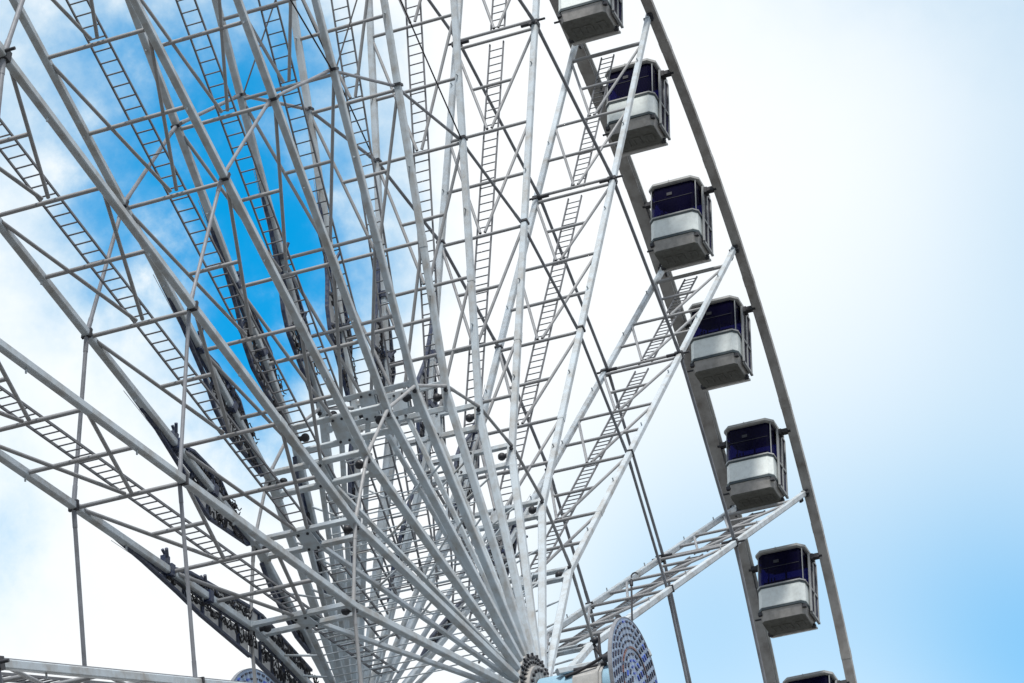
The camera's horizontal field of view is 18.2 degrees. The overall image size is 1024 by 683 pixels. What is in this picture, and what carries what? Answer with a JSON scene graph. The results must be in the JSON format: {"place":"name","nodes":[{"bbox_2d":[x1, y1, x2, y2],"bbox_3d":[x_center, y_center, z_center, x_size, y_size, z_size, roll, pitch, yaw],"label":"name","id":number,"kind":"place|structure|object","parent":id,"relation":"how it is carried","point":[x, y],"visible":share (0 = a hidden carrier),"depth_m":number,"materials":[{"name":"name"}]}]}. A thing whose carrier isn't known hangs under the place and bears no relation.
{"place":"outdoors","nodes":[
{"label":"outdoors","id":0,"kind":"place"},
{"bbox_2d":[0,0,1023,682],"label":"sky","id":1,"kind":"structure","parent":0,"point":[868,155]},
{"label":"ground","id":2,"kind":"structure","parent":0,"visible":0},
{"bbox_2d":[537,614,651,682],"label":"support frame","id":3,"kind":"object","parent":2,"relation":"on","point":[596,670],"visible":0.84,"depth_m":65.54,"materials":[{"name":"white paint"}]},
{"bbox_2d":[0,0,856,682],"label":"ferris wheel","id":4,"kind":"object","parent":3,"relation":"on","point":[338,626],"visible":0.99,"depth_m":66.18,"materials":[{"name":"white paint"}]},
{"bbox_2d":[554,0,623,45],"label":"cabin","id":5,"kind":"object","parent":4,"relation":"hanging from","point":[584,21],"visible":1,"depth_m":87.63,"materials":[{"name":"metal"}]},
{"bbox_2d":[612,0,623,28],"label":"door","id":6,"kind":"structure","parent":5,"relation":"in","point":[617,5],"depth_m":87.93,"materials":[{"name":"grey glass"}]},
{"bbox_2d":[599,58,673,156],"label":"cabin","id":7,"kind":"object","parent":4,"relation":"hanging from","point":[648,126],"visible":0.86,"depth_m":89.82,"materials":[{"name":"white metal"}]},
{"bbox_2d":[607,63,658,102],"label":"window","id":8,"kind":"structure","parent":7,"relation":"in","point":[648,76],"depth_m":90.19,"materials":[{"name":"blue glass"}]},
{"bbox_2d":[658,69,670,140],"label":"door","id":9,"kind":"structure","parent":7,"relation":"in","point":[664,112],"depth_m":90.17,"materials":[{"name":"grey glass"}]},
{"bbox_2d":[642,175,716,271],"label":"cabin","id":10,"kind":"object","parent":4,"relation":"hanging from","point":[681,224],"visible":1,"depth_m":91.32,"materials":[{"name":"white metal"}]},
{"bbox_2d":[651,180,701,218],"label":"window","id":11,"kind":"structure","parent":10,"relation":"in","point":[685,195],"depth_m":91.70,"materials":[{"name":"blue glass"}]},
{"bbox_2d":[701,186,713,256],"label":"door","id":12,"kind":"structure","parent":10,"relation":"in","point":[706,201],"depth_m":91.65,"materials":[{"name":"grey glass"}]},
{"bbox_2d":[684,295,754,390],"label":"cabin","id":13,"kind":"object","parent":4,"relation":"hanging from","point":[721,349],"visible":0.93,"depth_m":92.33,"materials":[{"name":"white metal"}]},
{"bbox_2d":[690,299,741,337],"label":"window","id":14,"kind":"structure","parent":13,"relation":"in","point":[725,315],"depth_m":92.69,"materials":[{"name":"blue glass"}]},
{"bbox_2d":[740,306,752,375],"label":"door","id":15,"kind":"structure","parent":13,"relation":"in","point":[745,320],"depth_m":92.69,"materials":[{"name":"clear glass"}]},
{"bbox_2d":[717,418,790,510],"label":"cabin","id":16,"kind":"object","parent":4,"relation":"hanging from","point":[756,465],"visible":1,"depth_m":92.98,"materials":[{"name":"white metal"}]},
{"bbox_2d":[726,422,776,461],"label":"window","id":17,"kind":"structure","parent":16,"relation":"in","point":[760,438],"depth_m":93.35,"materials":[{"name":"blue glass"}]},
{"bbox_2d":[776,428,788,498],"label":"door","id":18,"kind":"structure","parent":16,"relation":"in","point":[780,442],"depth_m":93.30,"materials":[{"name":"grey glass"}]},
{"bbox_2d":[749,543,821,637],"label":"cabin","id":19,"kind":"object","parent":4,"relation":"hanging from","point":[787,589],"visible":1,"depth_m":93.12,"materials":[{"name":"white metal"}]},
{"bbox_2d":[758,547,808,587],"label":"window","id":20,"kind":"structure","parent":19,"relation":"in","point":[790,564],"depth_m":93.49,"materials":[{"name":"blue glass"}]},
{"bbox_2d":[807,553,820,624],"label":"door","id":21,"kind":"structure","parent":19,"relation":"in","point":[812,567],"depth_m":93.42,"materials":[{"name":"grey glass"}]},
{"bbox_2d":[783,670,849,682],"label":"cabin","id":22,"kind":"object","parent":4,"relation":"hanging from","point":[823,676],"visible":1,"depth_m":93.39,"materials":[{"name":"grey metal"}]},
{"bbox_2d":[788,675,834,682],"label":"window","id":23,"kind":"structure","parent":22,"relation":"in","point":[824,678],"depth_m":93.33,"materials":[{"name":"blue glass"}]},
{"bbox_2d":[608,572,657,682],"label":"light disc","id":24,"kind":"object","parent":3,"relation":"attached to","point":[630,660],"visible":1,"depth_m":65.45,"materials":[{"name":"grey paint"}]},
{"bbox_3d":[-5.748,22.622,58.655,5.150,34.409,26.000,-14,-38,19],"label":"support frame","id":25,"kind":"object","parent":2,"relation":"on","visible":0},
{"bbox_2d":[231,668,274,682],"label":"light disc","id":26,"kind":"object","parent":25,"relation":"attached to","point":[244,675],"visible":0.84,"depth_m":68.37,"materials":[{"name":"blue paint"}]}
]}

